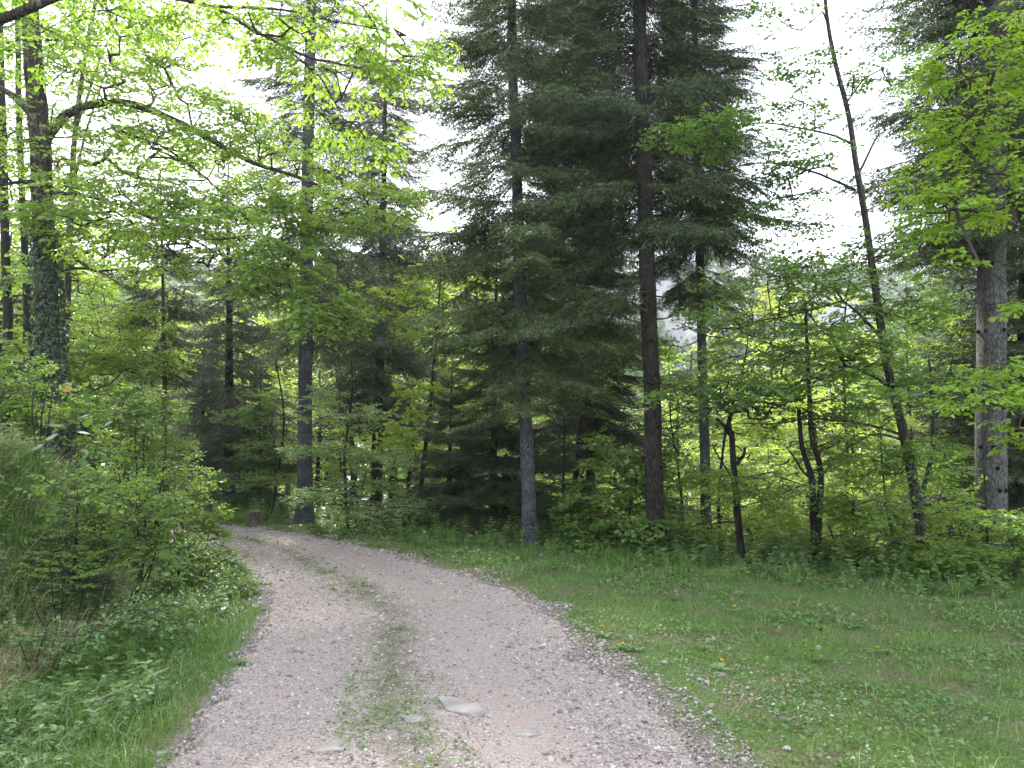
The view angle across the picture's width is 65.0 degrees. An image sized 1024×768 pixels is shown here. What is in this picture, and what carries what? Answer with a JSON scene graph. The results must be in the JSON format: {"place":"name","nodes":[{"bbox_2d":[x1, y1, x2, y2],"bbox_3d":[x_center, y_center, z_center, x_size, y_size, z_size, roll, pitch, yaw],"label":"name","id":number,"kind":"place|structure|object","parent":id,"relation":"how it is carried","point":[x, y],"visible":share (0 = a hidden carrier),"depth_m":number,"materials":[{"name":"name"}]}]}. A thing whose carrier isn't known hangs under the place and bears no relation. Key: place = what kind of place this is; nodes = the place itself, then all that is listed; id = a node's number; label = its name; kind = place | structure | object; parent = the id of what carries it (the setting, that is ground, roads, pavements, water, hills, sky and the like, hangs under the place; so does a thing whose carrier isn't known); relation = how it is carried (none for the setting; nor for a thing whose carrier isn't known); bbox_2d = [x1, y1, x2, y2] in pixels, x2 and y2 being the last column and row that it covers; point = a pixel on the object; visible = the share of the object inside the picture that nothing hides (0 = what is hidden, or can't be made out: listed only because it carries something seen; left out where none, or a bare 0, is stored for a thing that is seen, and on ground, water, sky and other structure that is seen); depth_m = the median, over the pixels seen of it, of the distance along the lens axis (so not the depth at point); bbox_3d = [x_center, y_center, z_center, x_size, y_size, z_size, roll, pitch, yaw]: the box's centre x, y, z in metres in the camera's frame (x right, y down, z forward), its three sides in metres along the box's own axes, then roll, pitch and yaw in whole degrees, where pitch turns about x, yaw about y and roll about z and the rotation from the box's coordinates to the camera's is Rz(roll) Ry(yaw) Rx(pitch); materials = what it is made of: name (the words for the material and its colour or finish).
{"place":"outdoors","nodes":[
{"label":"outdoors","id":0,"kind":"place"},
{"bbox_2d":[151,520,697,767],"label":"path","id":1,"kind":"structure","parent":0,"point":[523,720],"depth_m":5.61,"materials":[{"name":"grey gravel"}]},
{"bbox_2d":[0,277,1023,767],"bbox_3d":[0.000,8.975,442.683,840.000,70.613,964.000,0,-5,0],"label":"ground","id":2,"kind":"structure","parent":0,"point":[182,731],"depth_m":6.39,"materials":[{"name":"green plant"}]},
{"bbox_2d":[0,201,81,370],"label":"slope tree","id":3,"kind":"object","parent":2,"relation":"on","point":[17,309],"visible":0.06,"depth_m":26.46,"materials":[{"name":"green plant"}]},
{"bbox_2d":[0,328,104,445],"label":"hazel tree","id":4,"kind":"object","parent":2,"relation":"on","point":[15,348],"visible":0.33,"depth_m":12.80,"materials":[{"name":"green plant"}]},
{"bbox_2d":[0,2,110,436],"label":"hornbeam tree","id":5,"kind":"object","parent":2,"relation":"on","point":[7,277],"visible":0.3,"depth_m":16.68,"materials":[{"name":"green plant"}]},
{"bbox_2d":[12,349,98,476],"bbox_3d":[-6.390,0.585,11.299,1.183,2.147,0.638,0,-5,0],"label":"bush","id":6,"kind":"object","parent":2,"relation":"on","point":[59,379],"visible":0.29,"depth_m":11.16,"materials":[{"name":"green plant"}]},
{"bbox_2d":[0,231,112,444],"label":"slope tree","id":7,"kind":"object","parent":2,"relation":"on","point":[20,298],"visible":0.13,"depth_m":25.11,"materials":[{"name":"green plant"}]},
{"bbox_2d":[25,389,112,525],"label":"hazel sapling","id":8,"kind":"object","parent":2,"relation":"on","point":[83,463],"visible":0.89,"depth_m":7.77,"materials":[{"name":"green plant"}]},
{"bbox_2d":[0,353,138,474],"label":"hawthorn bush","id":9,"kind":"object","parent":2,"relation":"on","point":[58,410],"visible":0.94,"depth_m":9.63,"materials":[{"name":"green plant"}]},
{"bbox_2d":[5,480,151,608],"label":"young fir","id":10,"kind":"object","parent":2,"relation":"on","point":[75,568],"visible":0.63,"depth_m":7.08,"materials":[{"name":"green plant"}]},
{"bbox_2d":[0,174,161,468],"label":"slope tree","id":11,"kind":"object","parent":2,"relation":"on","point":[134,259],"visible":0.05,"depth_m":33.78,"materials":[{"name":"green plant"}]},
{"bbox_2d":[0,0,166,447],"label":"hornbeam tree","id":12,"kind":"object","parent":2,"relation":"on","point":[24,250],"visible":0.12,"depth_m":17.77,"materials":[{"name":"green plant"}]},
{"bbox_2d":[0,174,186,478],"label":"slope tree","id":13,"kind":"object","parent":2,"relation":"on","point":[82,332],"visible":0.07,"depth_m":26.84,"materials":[{"name":"green plant"}]},
{"bbox_2d":[0,586,191,676],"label":"bramble bush","id":14,"kind":"object","parent":2,"relation":"on","point":[147,622],"visible":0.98,"depth_m":5.76,"materials":[{"name":"green plant"}]},
{"bbox_2d":[14,462,178,638],"bbox_3d":[-3.453,1.449,6.829,0.980,1.572,1.372,-1,-5,12],"label":"raspberry bush","id":15,"kind":"object","parent":2,"relation":"on","point":[87,473],"visible":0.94,"depth_m":6.67,"materials":[{"name":"green plant"}]},
{"bbox_2d":[61,467,195,619],"bbox_3d":[-3.571,1.524,7.503,1.102,1.509,1.120,0,-5,0],"label":"rose bush","id":16,"kind":"object","parent":2,"relation":"on","point":[139,480],"visible":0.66,"depth_m":7.44,"materials":[{"name":"green plant"}]},
{"bbox_2d":[52,385,205,551],"bbox_3d":[-4.976,1.161,10.387,1.941,2.353,1.719,0,-5,0],"label":"elder bush","id":17,"kind":"object","parent":2,"relation":"on","point":[123,411],"visible":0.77,"depth_m":10.36,"materials":[{"name":"green plant"}]},
{"bbox_2d":[60,290,204,479],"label":"hornbeam tree","id":18,"kind":"object","parent":2,"relation":"on","point":[103,359],"visible":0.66,"depth_m":14.16,"materials":[{"name":"green plant"}]},
{"bbox_2d":[70,292,196,488],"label":"slope tree","id":19,"kind":"object","parent":2,"relation":"on","point":[132,436],"visible":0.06,"depth_m":29.68,"materials":[{"name":"green plant"}]},
{"bbox_2d":[4,1,285,349],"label":"hornbeam tree","id":20,"kind":"object","parent":2,"relation":"on","point":[69,267],"visible":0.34,"depth_m":15.79,"materials":[{"name":"green plant"}]},
{"bbox_2d":[125,527,188,619],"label":"hazel sapling","id":21,"kind":"object","parent":2,"relation":"on","point":[164,553],"visible":0.81,"depth_m":7.25,"materials":[{"name":"green plant"}]},
{"bbox_2d":[96,163,229,530],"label":"thin spruce","id":22,"kind":"object","parent":2,"relation":"on","point":[175,312],"visible":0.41,"depth_m":15.82,"materials":[{"name":"green plant"}]},
{"bbox_2d":[97,276,265,487],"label":"slope tree","id":23,"kind":"object","parent":2,"relation":"on","point":[190,390],"depth_m":32.74,"materials":[{"name":"green plant"}]},
{"bbox_2d":[98,278,267,504],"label":"slope tree","id":24,"kind":"object","parent":2,"relation":"on","point":[186,360],"visible":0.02,"depth_m":45.73,"materials":[{"name":"green plant"}]},
{"bbox_2d":[130,457,237,555],"bbox_3d":[-4.820,1.816,11.500,1.549,1.573,2.066,0,-5,0],"label":"bramble bush","id":25,"kind":"object","parent":2,"relation":"on","point":[204,525],"visible":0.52,"depth_m":11.59,"materials":[{"name":"green plant"}]},
{"bbox_2d":[118,527,271,599],"bbox_3d":[-3.461,2.030,9.046,1.720,0.836,1.704,0,-5,0],"label":"dogwood bush","id":26,"kind":"object","parent":2,"relation":"on","point":[190,546],"visible":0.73,"depth_m":8.88,"materials":[{"name":"green plant"}]},
{"bbox_2d":[143,325,266,508],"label":"spruce tree","id":27,"kind":"object","parent":2,"relation":"on","point":[189,428],"visible":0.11,"depth_m":22.69,"materials":[{"name":"green plant"}]},
{"bbox_2d":[0,0,436,459],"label":"oak tree","id":28,"kind":"object","parent":2,"relation":"on","point":[45,302],"visible":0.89,"depth_m":11.90,"materials":[{"name":"green plant"}]},
{"bbox_2d":[0,0,464,179],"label":"overhanging oak","id":29,"kind":"object","parent":2,"relation":"on","point":[370,66],"visible":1,"depth_m":7.01,"materials":[{"name":"green plant"}]},
{"bbox_2d":[147,165,317,507],"bbox_3d":[-7.243,-1.264,21.258,4.392,9.456,4.295,0,-5,0],"label":"spruce tree","id":30,"kind":"object","parent":2,"relation":"on","point":[225,399],"visible":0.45,"depth_m":20.71,"materials":[{"name":"green plant"}]},
{"bbox_2d":[149,258,324,488],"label":"slope tree","id":31,"kind":"object","parent":2,"relation":"on","point":[271,324],"visible":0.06,"depth_m":29.51,"materials":[{"name":"green plant"}]},
{"bbox_2d":[169,347,322,514],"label":"beech sapling","id":32,"kind":"object","parent":2,"relation":"on","point":[258,480],"visible":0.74,"depth_m":17.73,"materials":[{"name":"green plant"}]},
{"bbox_2d":[210,362,297,494],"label":"slope tree","id":33,"kind":"object","parent":2,"relation":"on","point":[273,372],"visible":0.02,"depth_m":24.80,"materials":[{"name":"green plant"}]},
{"bbox_2d":[247,510,261,526],"bbox_3d":[-5.255,2.764,16.434,0.347,0.365,0.347,0,-5,0],"label":"tree stump","id":34,"kind":"object","parent":2,"relation":"on","point":[254,518],"visible":0.91,"depth_m":16.33,"materials":[{"name":"brown wood"}]},
{"bbox_2d":[206,367,316,514],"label":"fir tree","id":35,"kind":"object","parent":2,"relation":"on","point":[258,494],"visible":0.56,"depth_m":20.05,"materials":[{"name":"green plant"}]},
{"bbox_2d":[237,275,338,510],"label":"slope fir","id":36,"kind":"object","parent":2,"relation":"on","point":[285,373],"visible":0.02,"depth_m":36.11,"materials":[{"name":"green plant"}]},
{"bbox_2d":[233,315,353,503],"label":"slope tree","id":37,"kind":"object","parent":2,"relation":"on","point":[289,491],"visible":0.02,"depth_m":43.58,"materials":[{"name":"green plant"}]},
{"bbox_2d":[202,0,408,523],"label":"fir tree","id":38,"kind":"object","parent":2,"relation":"on","point":[307,351],"visible":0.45,"depth_m":17.54,"materials":[{"name":"green plant"}]},
{"bbox_2d":[252,369,371,518],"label":"slope tree","id":39,"kind":"object","parent":2,"relation":"on","point":[317,476],"visible":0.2,"depth_m":23.71,"materials":[{"name":"green plant"}]},
{"bbox_2d":[249,281,402,519],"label":"slope tree","id":40,"kind":"object","parent":2,"relation":"on","point":[316,380],"visible":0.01,"depth_m":30.25,"materials":[{"name":"green plant"}]},
{"bbox_2d":[308,741,352,753],"bbox_3d":[-0.962,1.964,4.297,0.247,0.066,0.137,2,-5,-19],"label":"rock","id":41,"kind":"object","parent":2,"relation":"on","point":[332,748],"visible":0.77,"depth_m":4.28,"materials":[{"name":"stone"}]},
{"bbox_2d":[312,288,407,521],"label":"slope fir","id":42,"kind":"object","parent":2,"relation":"on","point":[352,477],"visible":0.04,"depth_m":26.65,"materials":[{"name":"green plant"}]},
{"bbox_2d":[274,360,446,532],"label":"beech sapling","id":43,"kind":"object","parent":2,"relation":"on","point":[368,456],"visible":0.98,"depth_m":15.21,"materials":[{"name":"green plant"}]},
{"bbox_2d":[282,5,464,524],"bbox_3d":[-3.621,-3.234,22.556,5.098,15.150,5.189,0,-5,0],"label":"fir tree","id":44,"kind":"object","parent":2,"relation":"on","point":[378,389],"visible":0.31,"depth_m":21.85,"materials":[{"name":"green plant"}]},
{"bbox_2d":[290,227,500,517],"bbox_3d":[-4.873,0.472,34.468,10.397,15.238,11.038,-2,-5,29],"label":"slope tree","id":45,"kind":"object","parent":2,"relation":"on","point":[365,437],"visible":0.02,"depth_m":33.62,"materials":[{"name":"green plant"}]},
{"bbox_2d":[346,397,453,528],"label":"slope tree","id":46,"kind":"object","parent":2,"relation":"on","point":[409,478],"visible":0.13,"depth_m":23.81,"materials":[{"name":"green plant"}]},
{"bbox_2d":[320,326,484,528],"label":"slope tree","id":47,"kind":"object","parent":2,"relation":"on","point":[386,476],"visible":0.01,"depth_m":44.63,"materials":[{"name":"green plant"}]},
{"bbox_2d":[395,714,425,723],"bbox_3d":[-0.599,2.007,4.771,0.229,0.079,0.126,-2,-5,22],"label":"rock","id":48,"kind":"object","parent":2,"relation":"on","point":[407,718],"visible":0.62,"depth_m":4.74,"materials":[{"name":"stone"}]},
{"bbox_2d":[339,257,503,517],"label":"maple tree","id":49,"kind":"object","parent":2,"relation":"on","point":[401,436],"visible":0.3,"depth_m":19.03,"materials":[{"name":"green plant"}]},
{"bbox_2d":[332,262,534,512],"bbox_3d":[-2.373,0.924,27.044,6.290,10.308,5.646,-2,-5,21],"label":"slope tree","id":50,"kind":"object","parent":2,"relation":"on","point":[451,297],"visible":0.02,"depth_m":26.86,"materials":[{"name":"green plant"}]},
{"bbox_2d":[383,357,505,534],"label":"spruce tree","id":51,"kind":"object","parent":2,"relation":"on","point":[432,492],"visible":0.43,"depth_m":15.98,"materials":[{"name":"green plant"}]},
{"bbox_2d":[438,696,483,716],"bbox_3d":[-0.333,2.039,4.990,0.436,0.117,0.171,-4,-6,40],"label":"rock","id":52,"kind":"object","parent":2,"relation":"on","point":[460,706],"visible":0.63,"depth_m":4.95,"materials":[{"name":"stone"}]},
{"bbox_2d":[432,352,556,509],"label":"slope tree","id":53,"kind":"object","parent":2,"relation":"on","point":[505,455],"visible":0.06,"depth_m":25.73,"materials":[{"name":"green plant"}]},
{"bbox_2d":[411,240,581,538],"bbox_3d":[-0.287,-0.012,15.498,3.192,6.151,3.203,2,-5,-22],"label":"fir tree","id":54,"kind":"object","parent":2,"relation":"on","point":[494,493],"visible":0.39,"depth_m":14.97,"materials":[{"name":"green plant"}]},
{"bbox_2d":[0,428,1022,767],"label":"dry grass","id":55,"kind":"structure","parent":2,"relation":"on","point":[6,656],"depth_m":6.40,"materials":[{"name":"green plant"}]},
{"bbox_2d":[0,420,1023,767],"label":"undergrowth","id":56,"kind":"object","parent":2,"relation":"on","point":[782,548],"visible":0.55,"depth_m":9.62,"materials":[{"name":"green plant"}]},
{"bbox_2d":[0,444,1023,767],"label":"ground cover","id":57,"kind":"object","parent":2,"relation":"on","point":[920,694],"visible":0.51,"depth_m":6.19,"materials":[{"name":"green plant"}]},
{"bbox_2d":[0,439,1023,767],"bbox_3d":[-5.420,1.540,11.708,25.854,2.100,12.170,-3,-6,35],"label":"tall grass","id":58,"kind":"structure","parent":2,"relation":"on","point":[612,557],"depth_m":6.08,"materials":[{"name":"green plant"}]},
{"bbox_2d":[10,247,1018,557],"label":"distant woodland","id":59,"kind":"object","parent":2,"relation":"on","point":[738,349],"visible":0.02,"depth_m":126.75,"materials":[{"name":"green plant"}]},
{"bbox_2d":[9,500,1023,767],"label":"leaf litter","id":60,"kind":"object","parent":2,"relation":"on","point":[569,686],"visible":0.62,"depth_m":5.02,"materials":[{"name":"brown plant"}]},
{"bbox_2d":[362,0,679,545],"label":"fir tree","id":61,"kind":"object","parent":2,"relation":"on","point":[517,244],"visible":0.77,"depth_m":13.25,"materials":[{"name":"green plant"}]},
{"bbox_2d":[486,417,568,529],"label":"slope tree","id":62,"kind":"object","parent":2,"relation":"on","point":[537,420],"visible":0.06,"depth_m":22.84,"materials":[{"name":"green plant"}]},
{"bbox_2d":[503,403,622,536],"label":"fir tree","id":63,"kind":"object","parent":2,"relation":"on","point":[542,502],"visible":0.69,"depth_m":14.41,"materials":[{"name":"green plant"}]},
{"bbox_2d":[499,41,685,541],"bbox_3d":[1.766,-1.873,17.267,3.890,11.459,3.911,-4,-6,40],"label":"fir tree","id":64,"kind":"object","parent":2,"relation":"on","point":[606,280],"visible":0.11,"depth_m":16.53,"materials":[{"name":"green plant"}]},
{"bbox_2d":[539,325,680,520],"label":"hornbeam tree","id":65,"kind":"object","parent":2,"relation":"on","point":[669,358],"visible":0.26,"depth_m":15.12,"materials":[{"name":"green plant"}]},
{"bbox_2d":[545,434,701,553],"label":"maple sapling","id":66,"kind":"object","parent":2,"relation":"on","point":[574,497],"visible":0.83,"depth_m":12.81,"materials":[{"name":"green plant"}]},
{"bbox_2d":[480,0,818,552],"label":"fir tree","id":67,"kind":"object","parent":2,"relation":"on","point":[608,116],"visible":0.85,"depth_m":12.61,"materials":[{"name":"green plant"}]},
{"bbox_2d":[605,447,693,534],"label":"slope tree","id":68,"kind":"object","parent":2,"relation":"on","point":[644,500],"visible":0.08,"depth_m":21.82,"materials":[{"name":"green plant"}]},
{"bbox_2d":[629,364,725,534],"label":"beech sapling","id":69,"kind":"object","parent":2,"relation":"on","point":[683,513],"visible":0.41,"depth_m":14.08,"materials":[{"name":"green plant"}]},
{"bbox_2d":[628,361,743,548],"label":"slope tree","id":70,"kind":"object","parent":2,"relation":"on","point":[667,417],"visible":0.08,"depth_m":27.35,"materials":[{"name":"green plant"}]},
{"bbox_2d":[626,343,760,550],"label":"slope tree","id":71,"kind":"object","parent":2,"relation":"on","point":[691,365],"visible":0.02,"depth_m":45.06,"materials":[{"name":"green plant"}]},
{"bbox_2d":[617,0,786,551],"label":"fir tree","id":72,"kind":"object","parent":2,"relation":"on","point":[732,256],"visible":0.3,"depth_m":13.55,"materials":[{"name":"green plant"}]},
{"bbox_2d":[667,442,750,548],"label":"slope tree","id":73,"kind":"object","parent":2,"relation":"on","point":[693,454],"visible":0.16,"depth_m":21.79,"materials":[{"name":"green plant"}]},
{"bbox_2d":[662,405,787,550],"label":"slope tree","id":74,"kind":"object","parent":2,"relation":"on","point":[766,444],"visible":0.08,"depth_m":30.64,"materials":[{"name":"green plant"}]},
{"bbox_2d":[660,379,812,566],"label":"tree","id":75,"kind":"object","parent":2,"relation":"on","point":[734,463],"visible":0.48,"depth_m":11.12,"materials":[{"name":"green plant"}]},
{"bbox_2d":[664,327,825,551],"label":"beech sapling","id":76,"kind":"object","parent":2,"relation":"on","point":[754,520],"visible":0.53,"depth_m":13.01,"materials":[{"name":"green plant"}]},
{"bbox_2d":[678,359,836,551],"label":"slope tree","id":77,"kind":"object","parent":2,"relation":"on","point":[717,461],"visible":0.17,"depth_m":25.38,"materials":[{"name":"green plant"}]},
{"bbox_2d":[725,445,808,552],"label":"slope tree","id":78,"kind":"object","parent":2,"relation":"on","point":[768,468],"visible":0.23,"depth_m":20.68,"materials":[{"name":"green plant"}]},
{"bbox_2d":[679,308,876,542],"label":"slope tree","id":79,"kind":"object","parent":2,"relation":"on","point":[765,351],"visible":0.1,"depth_m":33.70,"materials":[{"name":"green plant"}]},
{"bbox_2d":[722,337,866,534],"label":"slope tree","id":80,"kind":"object","parent":2,"relation":"on","point":[803,340],"depth_m":47.48,"materials":[{"name":"green plant"}]},
{"bbox_2d":[722,370,881,542],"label":"slope tree","id":81,"kind":"object","parent":2,"relation":"on","point":[781,452],"visible":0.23,"depth_m":23.47,"materials":[{"name":"green plant"}]},
{"bbox_2d":[686,278,943,568],"bbox_3d":[4.005,0.561,11.200,3.196,4.129,2.440,0,-5,0],"label":"beech tree","id":82,"kind":"object","parent":2,"relation":"on","point":[816,511],"visible":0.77,"depth_m":10.82,"materials":[{"name":"green plant"}]},
{"bbox_2d":[632,0,1006,557],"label":"beech tree","id":83,"kind":"object","parent":2,"relation":"on","point":[894,391],"visible":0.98,"depth_m":10.51,"materials":[{"name":"green plant"}]},
{"bbox_2d":[714,283,950,558],"bbox_3d":[5.449,0.855,13.781,3.793,5.407,3.948,0,-5,0],"label":"beech sapling","id":84,"kind":"object","parent":2,"relation":"on","point":[820,407],"visible":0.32,"depth_m":13.86,"materials":[{"name":"green plant"}]},
{"bbox_2d":[759,325,921,547],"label":"slope tree","id":85,"kind":"object","parent":2,"relation":"on","point":[785,444],"visible":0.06,"depth_m":35.95,"materials":[{"name":"green plant"}]},
{"bbox_2d":[797,454,884,554],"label":"slope tree","id":86,"kind":"object","parent":2,"relation":"on","point":[826,529],"visible":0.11,"depth_m":20.89,"materials":[{"name":"green plant"}]},
{"bbox_2d":[783,392,917,545],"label":"slope tree","id":87,"kind":"object","parent":2,"relation":"on","point":[852,449],"visible":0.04,"depth_m":29.69,"materials":[{"name":"green plant"}]},
{"bbox_2d":[806,426,933,547],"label":"slope tree","id":88,"kind":"object","parent":2,"relation":"on","point":[877,439],"visible":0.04,"depth_m":25.77,"materials":[{"name":"green plant"}]},
{"bbox_2d":[830,385,949,548],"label":"slope tree","id":89,"kind":"object","parent":2,"relation":"on","point":[880,410],"visible":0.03,"depth_m":30.29,"materials":[{"name":"green plant"}]},
{"bbox_2d":[782,414,1003,572],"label":"beech sapling","id":90,"kind":"object","parent":2,"relation":"on","point":[913,542],"visible":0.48,"depth_m":10.96,"materials":[{"name":"green plant"}]},
{"bbox_2d":[851,431,945,549],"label":"slope tree","id":91,"kind":"object","parent":2,"relation":"on","point":[883,495],"visible":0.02,"depth_m":20.94,"materials":[{"name":"green plant"}]},
{"bbox_2d":[839,304,1008,485],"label":"tree","id":92,"kind":"object","parent":2,"relation":"on","point":[953,346],"visible":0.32,"depth_m":14.43,"materials":[{"name":"green plant"}]},
{"bbox_2d":[828,0,1023,568],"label":"old fir tree","id":93,"kind":"object","parent":2,"relation":"on","point":[991,337],"visible":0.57,"depth_m":11.79,"materials":[{"name":"green plant"}]},
{"bbox_2d":[861,260,1014,545],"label":"tree","id":94,"kind":"object","parent":2,"relation":"on","point":[926,500],"visible":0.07,"depth_m":16.93,"materials":[{"name":"green plant"}]},
{"bbox_2d":[877,0,1023,455],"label":"overhanging maple","id":95,"kind":"object","parent":2,"relation":"on","point":[951,195],"visible":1,"depth_m":7.70,"materials":[{"name":"green plant"}]},
{"bbox_2d":[891,425,1023,581],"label":"beech sapling","id":96,"kind":"object","parent":2,"relation":"on","point":[1008,537],"visible":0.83,"depth_m":9.95,"materials":[{"name":"green plant"}]},
{"bbox_2d":[894,23,1023,568],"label":"tree","id":97,"kind":"object","parent":2,"relation":"on","point":[1015,458],"visible":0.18,"depth_m":14.38,"materials":[{"name":"green plant"}]},
{"bbox_2d":[3,0,1020,281],"label":"sky","id":98,"kind":"structure","parent":0,"point":[811,38],"materials":[{"name":"white"}]},
{"bbox_2d":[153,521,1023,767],"bbox_3d":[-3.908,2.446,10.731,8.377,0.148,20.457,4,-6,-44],"label":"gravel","id":99,"kind":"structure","parent":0,"point":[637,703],"depth_m":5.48,"materials":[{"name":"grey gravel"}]},
{"bbox_2d":[604,262,767,368],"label":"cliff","id":100,"kind":"structure","parent":0,"point":[689,334],"depth_m":122.89,"materials":[{"name":"grey stone"}]},
{"bbox_2d":[798,289,876,346],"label":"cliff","id":101,"kind":"structure","parent":0,"point":[841,310],"depth_m":128.29,"materials":[{"name":"white"}]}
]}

